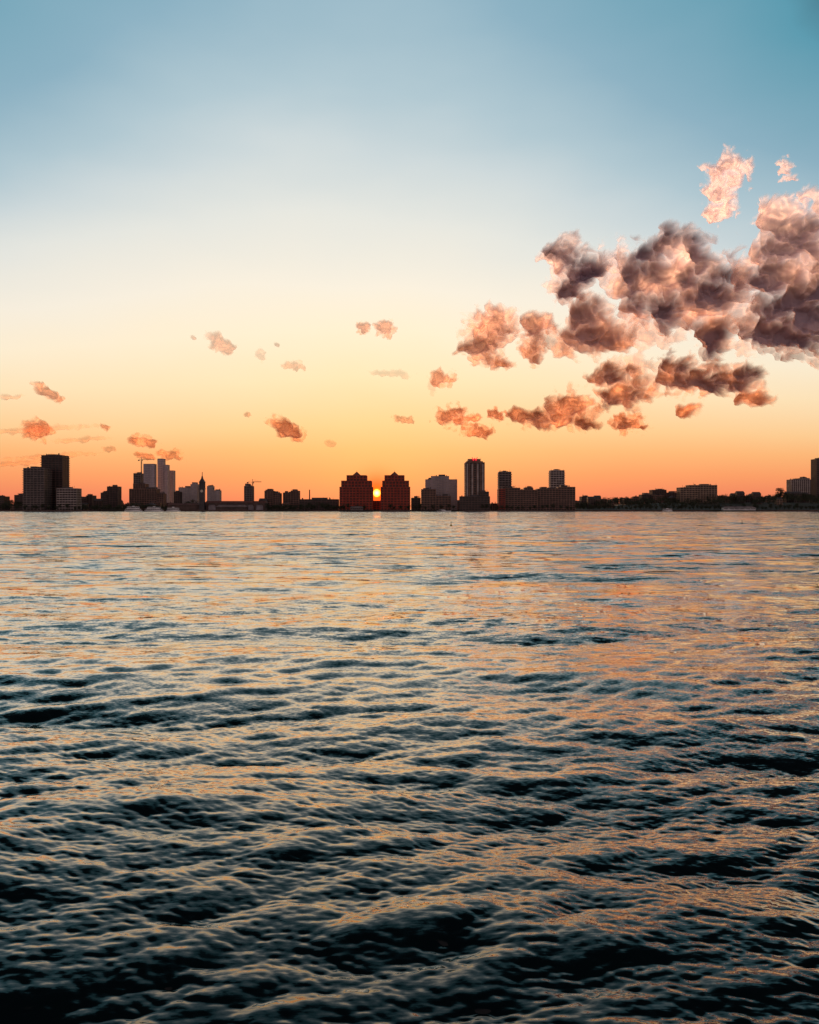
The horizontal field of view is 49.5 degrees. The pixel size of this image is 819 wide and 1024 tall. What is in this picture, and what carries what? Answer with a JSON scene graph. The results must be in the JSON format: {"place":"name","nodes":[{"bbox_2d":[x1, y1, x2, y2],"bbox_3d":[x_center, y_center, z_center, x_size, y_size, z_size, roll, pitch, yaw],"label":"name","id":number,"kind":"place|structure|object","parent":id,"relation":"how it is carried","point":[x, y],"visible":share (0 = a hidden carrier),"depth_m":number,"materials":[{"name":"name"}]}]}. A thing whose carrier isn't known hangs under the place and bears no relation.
{"place":"outdoors","nodes":[
{"label":"outdoors","id":0,"kind":"place"},
{"bbox_2d":[23,417,55,443],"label":"cloud","id":1,"kind":"structure","parent":0,"point":[36,428],"depth_m":8093.36,"materials":[{"name":"orange"}]},
{"bbox_2d":[32,382,64,401],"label":"cloud","id":2,"kind":"structure","parent":0,"point":[41,388],"depth_m":8068.73,"materials":[{"name":"orange"}]},
{"bbox_2d":[128,433,156,447],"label":"cloud","id":3,"kind":"structure","parent":0,"point":[142,441],"depth_m":8049.25,"materials":[{"name":"orange"}]},
{"bbox_2d":[134,452,154,459],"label":"cloud","id":4,"kind":"structure","parent":0,"point":[144,455],"depth_m":8046.69,"materials":[{"name":"orange"}]},
{"bbox_2d":[157,449,182,459],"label":"cloud","id":5,"kind":"structure","parent":0,"point":[170,455],"depth_m":8047.89,"materials":[{"name":"orange"}]},
{"bbox_2d":[209,333,235,354],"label":"cloud","id":6,"kind":"structure","parent":0,"point":[220,343],"depth_m":8093.20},
{"bbox_2d":[265,414,305,441],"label":"cloud","id":7,"kind":"structure","parent":0,"point":[283,426],"depth_m":8095.66,"materials":[{"name":"orange"}]},
{"bbox_2d":[350,506,362,509],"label":"pavilion","id":8,"kind":"structure","parent":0,"point":[356,507],"depth_m":1440.30,"materials":[{"name":"grey concrete"}]},
{"bbox_2d":[356,322,370,334],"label":"cloud","id":9,"kind":"structure","parent":0,"point":[364,327],"depth_m":8040.52,"materials":[{"name":"pink"}]},
{"bbox_2d":[373,320,396,339],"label":"cloud","id":10,"kind":"structure","parent":0,"point":[385,328],"depth_m":8050.29,"materials":[{"name":"pink"}]},
{"bbox_2d":[395,415,413,423],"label":"cloud","id":11,"kind":"structure","parent":0,"point":[404,419],"depth_m":8047.27,"materials":[{"name":"orange"}]},
{"bbox_2d":[0,512,818,1023],"bbox_3d":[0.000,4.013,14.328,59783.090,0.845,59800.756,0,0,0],"label":"water","id":12,"kind":"structure","parent":0,"point":[408,766],"depth_m":13.86,"materials":[{"name":"blue liquid"}]},
{"bbox_2d":[90,510,123,511],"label":"pier","id":13,"kind":"structure","parent":12,"relation":"in","point":[107,510],"depth_m":1445.00,"materials":[{"name":"metal"}]},
{"bbox_2d":[124,506,141,511],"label":"ferry","id":14,"kind":"object","parent":12,"relation":"on","point":[133,509],"visible":1,"depth_m":1439.39,"materials":[{"name":"white paint"}]},
{"bbox_2d":[144,506,163,511],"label":"ferry","id":15,"kind":"object","parent":12,"relation":"on","point":[153,509],"visible":1,"depth_m":1447.39,"materials":[{"name":"white paint"}]},
{"bbox_2d":[166,507,179,511],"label":"ferry","id":16,"kind":"object","parent":12,"relation":"on","point":[173,509],"visible":1,"depth_m":1452.16,"materials":[{"name":"white paint"}]},
{"bbox_2d":[266,510,306,511],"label":"pier","id":17,"kind":"structure","parent":12,"relation":"in","point":[286,510],"depth_m":1440.00,"materials":[{"name":"metal"}]},
{"bbox_2d":[339,510,375,511],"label":"pier","id":18,"kind":"structure","parent":12,"relation":"in","point":[357,510],"depth_m":1425.00,"materials":[{"name":"metal"}]},
{"bbox_2d":[411,510,462,511],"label":"pier","id":19,"kind":"structure","parent":12,"relation":"in","point":[437,510],"depth_m":1440.00,"materials":[{"name":"metal"}]},
{"bbox_2d":[709,510,759,511],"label":"pier","id":20,"kind":"structure","parent":12,"relation":"in","point":[734,510],"depth_m":1430.75,"materials":[{"name":"metal"}]},
{"bbox_2d":[0,0,818,508],"label":"sky","id":21,"kind":"structure","parent":0,"point":[276,179],"materials":[{"name":"blue"}]},
{"bbox_2d":[430,368,456,387],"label":"cloud","id":22,"kind":"structure","parent":0,"point":[439,378],"depth_m":8059.34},
{"bbox_2d":[435,403,481,430],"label":"cloud","id":23,"kind":"structure","parent":0,"point":[456,416],"depth_m":8055.67,"materials":[{"name":"orange"}]},
{"bbox_2d":[461,423,494,439],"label":"cloud","id":24,"kind":"structure","parent":0,"point":[477,430],"depth_m":8047.94,"materials":[{"name":"orange"}]},
{"bbox_2d":[453,302,518,369],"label":"cloud","id":25,"kind":"structure","parent":0,"point":[492,327],"depth_m":8311.08,"materials":[{"name":"pink"}]},
{"bbox_2d":[487,406,506,421],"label":"cloud","id":26,"kind":"structure","parent":0,"point":[494,413],"depth_m":8054.27,"materials":[{"name":"orange"}]},
{"bbox_2d":[515,311,556,368],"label":"cloud","id":27,"kind":"structure","parent":0,"point":[535,326],"depth_m":8101.65,"materials":[{"name":"pink"}]},
{"bbox_2d":[505,384,604,430],"bbox_3d":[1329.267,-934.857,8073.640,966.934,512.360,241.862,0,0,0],"label":"cloud","id":28,"kind":"structure","parent":0,"point":[569,409],"depth_m":8102.59,"materials":[{"name":"orange"}]},
{"bbox_2d":[535,231,611,304],"bbox_3d":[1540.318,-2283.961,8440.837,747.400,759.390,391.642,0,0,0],"label":"cloud","id":29,"kind":"structure","parent":0,"point":[577,270],"depth_m":8450.24,"materials":[{"name":"grey"}]},
{"bbox_2d":[551,293,637,358],"bbox_3d":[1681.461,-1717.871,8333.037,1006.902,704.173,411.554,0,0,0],"label":"cloud","id":30,"kind":"structure","parent":0,"point":[592,327],"depth_m":8379.53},
{"bbox_2d":[410,503,818,509],"bbox_3d":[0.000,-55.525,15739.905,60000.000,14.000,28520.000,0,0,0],"label":"ground","id":31,"kind":"structure","parent":0,"point":[764,505],"depth_m":1563.84,"materials":[{"name":"black"}]},
{"bbox_2d":[0,495,9,509],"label":"office building","id":32,"kind":"structure","parent":31,"relation":"on","point":[3,499],"depth_m":1604.41,"materials":[{"name":"brown glass"}]},
{"bbox_2d":[14,493,22,509],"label":"office building","id":33,"kind":"structure","parent":31,"relation":"on","point":[18,497],"depth_m":1600.37,"materials":[{"name":"brown glass"}]},
{"bbox_2d":[22,466,51,509],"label":"apartment tower","id":34,"kind":"structure","parent":31,"relation":"on","point":[37,487],"depth_m":1500.29,"materials":[{"name":"grey concrete"}]},
{"bbox_2d":[40,453,69,509],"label":"apartment tower","id":35,"kind":"structure","parent":31,"relation":"on","point":[58,465],"depth_m":1545.21,"materials":[{"name":"brown concrete"}]},
{"bbox_2d":[42,465,68,466],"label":"window","id":36,"kind":"structure","parent":35,"relation":"in","point":[42,465],"depth_m":1545.31,"materials":[{"name":"black glass"}]},
{"bbox_2d":[42,460,68,462],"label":"window","id":37,"kind":"structure","parent":35,"relation":"in","point":[42,460],"depth_m":1545.31,"materials":[{"name":"black glass"}]},
{"bbox_2d":[42,458,68,460],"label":"window","id":38,"kind":"structure","parent":35,"relation":"in","point":[42,458],"depth_m":1545.31,"materials":[{"name":"black glass"}]},
{"bbox_2d":[56,487,81,509],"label":"apartment building","id":39,"kind":"structure","parent":31,"relation":"on","point":[71,497],"depth_m":1495.37,"materials":[{"name":"grey concrete"}]},
{"bbox_2d":[82,494,95,509],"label":"office building","id":40,"kind":"structure","parent":31,"relation":"on","point":[89,498],"depth_m":1651.28,"materials":[{"name":"brown glass"}]},
{"bbox_2d":[93,499,103,509],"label":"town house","id":41,"kind":"structure","parent":31,"relation":"on","point":[99,502],"depth_m":1622.05,"materials":[{"name":"brick"}]},
{"bbox_2d":[101,485,121,509],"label":"office building","id":42,"kind":"structure","parent":31,"relation":"on","point":[112,495],"depth_m":1751.22,"materials":[{"name":"brown glass"}]},
{"bbox_2d":[133,472,143,483],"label":"unfinished tower","id":43,"kind":"structure","parent":31,"relation":"on","point":[137,477],"depth_m":2100.18,"materials":[{"name":"grey concrete"}]},
{"bbox_2d":[129,483,166,509],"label":"office building","id":44,"kind":"structure","parent":31,"relation":"on","point":[143,493],"depth_m":1700.36,"materials":[{"name":"brown glass"}]},
{"bbox_2d":[143,464,156,486],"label":"glass tower","id":45,"kind":"structure","parent":31,"relation":"on","point":[150,474],"depth_m":2500.11,"materials":[{"name":"glass"}]},
{"bbox_2d":[157,459,169,502],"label":"glass tower","id":46,"kind":"structure","parent":31,"relation":"on","point":[163,476],"depth_m":2550.53,"materials":[{"name":"glass"}]},
{"bbox_2d":[1,499,337,509],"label":"wood","id":47,"kind":"object","parent":31,"relation":"on","point":[12,502],"visible":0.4,"depth_m":1556.17,"materials":[{"name":"green plant"}]},
{"bbox_2d":[170,470,174,502],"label":"glass tower","id":48,"kind":"structure","parent":31,"relation":"on","point":[172,481],"depth_m":2600.28,"materials":[{"name":"glass"}]},
{"bbox_2d":[174,491,181,502],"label":"office building","id":49,"kind":"structure","parent":31,"relation":"on","point":[177,496],"depth_m":1950.32,"materials":[{"name":"brown glass"}]},
{"bbox_2d":[178,482,198,502],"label":"apartment building","id":50,"kind":"structure","parent":31,"relation":"on","point":[190,492],"depth_m":2000.59,"materials":[{"name":"grey glass"}]},
{"bbox_2d":[199,472,205,509],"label":"clock tower","id":51,"kind":"structure","parent":31,"relation":"on","point":[202,482],"depth_m":1490.76,"materials":[{"name":"stone"}]},
{"bbox_2d":[207,485,221,500],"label":"apartment building","id":52,"kind":"structure","parent":31,"relation":"on","point":[213,494],"depth_m":2000.69,"materials":[{"name":"grey glass"}]},
{"bbox_2d":[167,501,267,509],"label":"ferry terminal","id":53,"kind":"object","parent":31,"relation":"on","point":[251,505],"visible":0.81,"depth_m":1501.99,"materials":[{"name":"brick"}]},
{"bbox_2d":[216,505,247,509],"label":"boat shed","id":54,"kind":"object","parent":31,"relation":"on","point":[231,507],"visible":0.9,"depth_m":1484.29,"materials":[{"name":"brick"}]},
{"bbox_2d":[244,484,253,500],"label":"office building","id":55,"kind":"structure","parent":31,"relation":"on","point":[248,492],"depth_m":1800.32,"materials":[{"name":"grey glass"}]},
{"bbox_2d":[264,489,281,509],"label":"apartment building","id":56,"kind":"structure","parent":31,"relation":"on","point":[272,496],"depth_m":1601.59,"materials":[{"name":"brown concrete"}]},
{"bbox_2d":[283,489,299,509],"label":"apartment building","id":57,"kind":"structure","parent":31,"relation":"on","point":[292,497],"depth_m":1620.79,"materials":[{"name":"brown glass"}]},
{"bbox_2d":[299,497,338,509],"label":"warehouse","id":58,"kind":"structure","parent":31,"relation":"on","point":[325,501],"depth_m":1560.39,"materials":[{"name":"brown brick"}]},
{"bbox_2d":[300,502,337,503],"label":"window","id":59,"kind":"structure","parent":58,"relation":"in","point":[300,502],"depth_m":1560.47,"materials":[{"name":"black glass"}]},
{"bbox_2d":[339,472,372,509],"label":"office tower","id":60,"kind":"structure","parent":31,"relation":"on","point":[356,488],"depth_m":1500.37,"materials":[{"name":"brown brick"}]},
{"bbox_2d":[340,503,371,504],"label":"window","id":61,"kind":"structure","parent":60,"relation":"in","point":[340,503],"depth_m":1500.32,"materials":[{"name":"black glass"}]},
{"bbox_2d":[340,498,371,499],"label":"window","id":62,"kind":"structure","parent":60,"relation":"in","point":[340,498],"depth_m":1500.32,"materials":[{"name":"black glass"}]},
{"bbox_2d":[340,495,371,496],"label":"window","id":63,"kind":"structure","parent":60,"relation":"in","point":[340,495],"depth_m":1500.32,"materials":[{"name":"black glass"}]},
{"bbox_2d":[340,493,371,494],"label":"window","id":64,"kind":"structure","parent":60,"relation":"in","point":[340,493],"depth_m":1500.32,"materials":[{"name":"black glass"}]},
{"bbox_2d":[340,490,371,491],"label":"window","id":65,"kind":"structure","parent":60,"relation":"in","point":[340,490],"depth_m":1500.32,"materials":[{"name":"black glass"}]},
{"bbox_2d":[373,501,380,509],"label":"office building","id":66,"kind":"structure","parent":31,"relation":"on","point":[376,505],"depth_m":1559.99,"materials":[{"name":"red glass"}]},
{"bbox_2d":[380,470,409,509],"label":"office tower","id":67,"kind":"structure","parent":31,"relation":"on","point":[395,489],"depth_m":1500.37,"materials":[{"name":"red brick"}]},
{"bbox_2d":[381,503,409,504],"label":"window","id":68,"kind":"structure","parent":67,"relation":"in","point":[381,503],"depth_m":1500.32,"materials":[{"name":"black glass"}]},
{"bbox_2d":[381,498,409,499],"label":"window","id":69,"kind":"structure","parent":67,"relation":"in","point":[381,498],"depth_m":1500.32,"materials":[{"name":"black glass"}]},
{"bbox_2d":[381,495,409,496],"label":"window","id":70,"kind":"structure","parent":67,"relation":"in","point":[381,495],"depth_m":1500.32,"materials":[{"name":"black glass"}]},
{"bbox_2d":[381,493,409,494],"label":"window","id":71,"kind":"structure","parent":67,"relation":"in","point":[381,493],"depth_m":1500.32,"materials":[{"name":"black glass"}]},
{"bbox_2d":[381,490,409,491],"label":"window","id":72,"kind":"structure","parent":67,"relation":"in","point":[381,490],"depth_m":1500.32,"materials":[{"name":"orange glass"}]},
{"bbox_2d":[0,510,818,511],"bbox_3d":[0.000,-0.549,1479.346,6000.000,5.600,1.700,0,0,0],"label":"seawall","id":73,"kind":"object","parent":31,"relation":"on","point":[421,511],"visible":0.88,"depth_m":1478.80,"materials":[{"name":"brick"}]},
{"bbox_2d":[411,496,420,509],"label":"office building","id":74,"kind":"structure","parent":31,"relation":"on","point":[415,500],"depth_m":1529.95,"materials":[{"name":"grey glass"}]},
{"bbox_2d":[421,487,450,509],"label":"office building","id":75,"kind":"structure","parent":31,"relation":"on","point":[429,497],"depth_m":1515.39,"materials":[{"name":"brown brick"}]},
{"bbox_2d":[425,475,456,509],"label":"office building","id":76,"kind":"structure","parent":31,"relation":"on","point":[442,484],"depth_m":1560.31,"materials":[{"name":"grey glass"}]},
{"bbox_2d":[426,487,456,488],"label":"window","id":77,"kind":"structure","parent":76,"relation":"in","point":[426,487],"depth_m":1560.47,"materials":[{"name":"grey glass"}]},
{"bbox_2d":[426,485,456,486],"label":"window","id":78,"kind":"structure","parent":76,"relation":"in","point":[426,485],"depth_m":1560.47,"materials":[{"name":"grey glass"}]},
{"bbox_2d":[426,482,456,483],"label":"window","id":79,"kind":"structure","parent":76,"relation":"in","point":[426,482],"depth_m":1560.47,"materials":[{"name":"grey glass"}]},
{"bbox_2d":[426,480,456,481],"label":"window","id":80,"kind":"structure","parent":76,"relation":"in","point":[426,480],"depth_m":1560.47,"materials":[{"name":"grey glass"}]},
{"bbox_2d":[464,457,484,495],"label":"hotel tower","id":81,"kind":"structure","parent":31,"relation":"on","point":[474,476],"depth_m":1499.85,"materials":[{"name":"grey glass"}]},
{"bbox_2d":[459,490,489,509],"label":"hotel podium","id":82,"kind":"object","parent":31,"relation":"on","point":[472,502],"visible":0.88,"depth_m":1490.39,"materials":[{"name":"brown concrete"}]},
{"bbox_2d":[460,499,489,500],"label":"window","id":83,"kind":"structure","parent":82,"relation":"in","point":[460,499],"depth_m":1490.47,"materials":[{"name":"grey glass"}]},
{"bbox_2d":[460,497,489,498],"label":"window","id":84,"kind":"structure","parent":82,"relation":"in","point":[460,497],"depth_m":1490.47,"materials":[{"name":"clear glass"}]},
{"bbox_2d":[490,502,496,509],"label":"town house","id":85,"kind":"structure","parent":31,"relation":"on","point":[493,505],"depth_m":1616.17,"materials":[{"name":"brown brick"}]},
{"bbox_2d":[497,487,504,509],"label":"apartment building","id":86,"kind":"structure","parent":31,"relation":"on","point":[500,496],"depth_m":1510.36,"materials":[{"name":"red brick"}]},
{"bbox_2d":[497,469,511,488],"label":"apartment tower","id":87,"kind":"structure","parent":31,"relation":"on","point":[504,479],"depth_m":1600.26,"materials":[{"name":"grey concrete"}]},
{"bbox_2d":[504,485,536,509],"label":"apartment building","id":88,"kind":"structure","parent":31,"relation":"on","point":[525,497],"depth_m":1520.69,"materials":[{"name":"brown brick"}]},
{"bbox_2d":[535,485,574,509],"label":"apartment building","id":89,"kind":"structure","parent":31,"relation":"on","point":[563,496],"depth_m":1530.65,"materials":[{"name":"brown brick"}]},
{"bbox_2d":[548,469,564,488],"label":"apartment tower","id":90,"kind":"structure","parent":31,"relation":"on","point":[556,478],"depth_m":1650.22,"materials":[{"name":"grey concrete"}]},
{"bbox_2d":[579,495,588,506],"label":"college building","id":91,"kind":"structure","parent":31,"relation":"on","point":[582,498],"depth_m":1750.39,"materials":[{"name":"brown glass"}]},
{"bbox_2d":[587,497,595,506],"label":"town house","id":92,"kind":"structure","parent":31,"relation":"on","point":[591,500],"depth_m":1595.73,"materials":[{"name":"brick"}]},
{"bbox_2d":[622,497,637,504],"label":"town house","id":93,"kind":"structure","parent":31,"relation":"on","point":[623,499],"depth_m":1663.34,"materials":[{"name":"brown brick"}]},
{"bbox_2d":[639,488,675,502],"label":"college building","id":94,"kind":"structure","parent":31,"relation":"on","point":[657,492],"depth_m":1721.24,"materials":[{"name":"brown"}]},
{"bbox_2d":[652,494,663,502],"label":"town house","id":95,"kind":"structure","parent":31,"relation":"on","point":[655,496],"depth_m":1694.11,"materials":[{"name":"brown brick"}]},
{"bbox_2d":[676,483,716,502],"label":"college building","id":96,"kind":"structure","parent":31,"relation":"on","point":[693,492],"depth_m":1640.65,"materials":[{"name":"brown"}]},
{"bbox_2d":[575,492,818,508],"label":"wood","id":97,"kind":"object","parent":31,"relation":"on","point":[787,496],"visible":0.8,"depth_m":1597.29,"materials":[{"name":"green plant"}]},
{"bbox_2d":[735,491,744,502],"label":"town house","id":98,"kind":"structure","parent":31,"relation":"on","point":[740,493],"depth_m":1630.24,"materials":[{"name":"brick"}]},
{"bbox_2d":[751,492,760,503],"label":"town house","id":99,"kind":"structure","parent":31,"relation":"on","point":[754,495],"depth_m":1612.85,"materials":[{"name":"brick"}]},
{"bbox_2d":[774,497,782,504],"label":"town house","id":100,"kind":"structure","parent":31,"relation":"on","point":[778,500],"depth_m":1591.22,"materials":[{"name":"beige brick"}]},
{"bbox_2d":[776,487,785,496],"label":"tree","id":101,"kind":"object","parent":31,"relation":"on","point":[780,490],"visible":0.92,"depth_m":1698.30,"materials":[{"name":"green plant"}]},
{"bbox_2d":[791,491,801,502],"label":"town house","id":102,"kind":"structure","parent":31,"relation":"on","point":[795,493],"depth_m":1657.88,"materials":[{"name":"brick"}]},
{"bbox_2d":[786,476,810,502],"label":"apartment building","id":103,"kind":"structure","parent":31,"relation":"on","point":[802,484],"depth_m":1800.25,"materials":[{"name":"grey concrete"}]},
{"bbox_2d":[811,458,818,502],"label":"apartment tower","id":104,"kind":"structure","parent":31,"relation":"on","point":[815,476],"depth_m":1706.96,"materials":[{"name":"brown glass"}]},
{"bbox_2d":[607,412,647,435],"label":"cloud","id":105,"kind":"structure","parent":0,"point":[622,422],"depth_m":8049.67,"materials":[{"name":"orange"}]},
{"bbox_2d":[522,249,747,372],"bbox_3d":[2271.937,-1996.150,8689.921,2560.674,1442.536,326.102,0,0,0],"label":"cloud","id":106,"kind":"structure","parent":0,"point":[736,311],"depth_m":8732.71,"materials":[{"name":"pink"}]},
{"bbox_2d":[606,222,752,361],"bbox_3d":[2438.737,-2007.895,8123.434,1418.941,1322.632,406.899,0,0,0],"label":"cloud","id":107,"kind":"structure","parent":0,"point":[672,276],"depth_m":8168.01,"materials":[{"name":"grey"}]},
{"bbox_2d":[583,350,775,418],"bbox_3d":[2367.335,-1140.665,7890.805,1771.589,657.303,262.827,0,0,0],"label":"cloud","id":108,"kind":"structure","parent":0,"point":[628,386],"depth_m":7910.39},
{"bbox_2d":[699,150,752,223],"bbox_3d":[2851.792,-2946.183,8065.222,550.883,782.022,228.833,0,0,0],"label":"cloud","id":109,"kind":"structure","parent":0,"point":[727,172],"depth_m":8067.65,"materials":[{"name":"pink"}]},
{"bbox_2d":[721,506,755,509],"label":"boat shed","id":110,"kind":"object","parent":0,"point":[738,508],"visible":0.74,"depth_m":1445.29,"materials":[{"name":"white paint"}]},
{"bbox_2d":[730,188,818,361],"bbox_3d":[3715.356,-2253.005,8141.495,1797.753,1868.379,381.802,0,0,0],"label":"cloud","id":111,"kind":"structure","parent":0,"point":[778,267],"depth_m":8188.89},
{"bbox_2d":[776,160,795,182],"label":"cloud","id":112,"kind":"structure","parent":0,"point":[785,167],"depth_m":8028.20,"materials":[{"name":"pink"}]},
{"bbox_2d":[758,348,818,367],"bbox_3d":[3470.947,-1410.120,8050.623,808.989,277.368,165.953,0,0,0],"label":"cloud","id":113,"kind":"structure","parent":0,"point":[794,354],"depth_m":8080.04,"materials":[{"name":"pink"}]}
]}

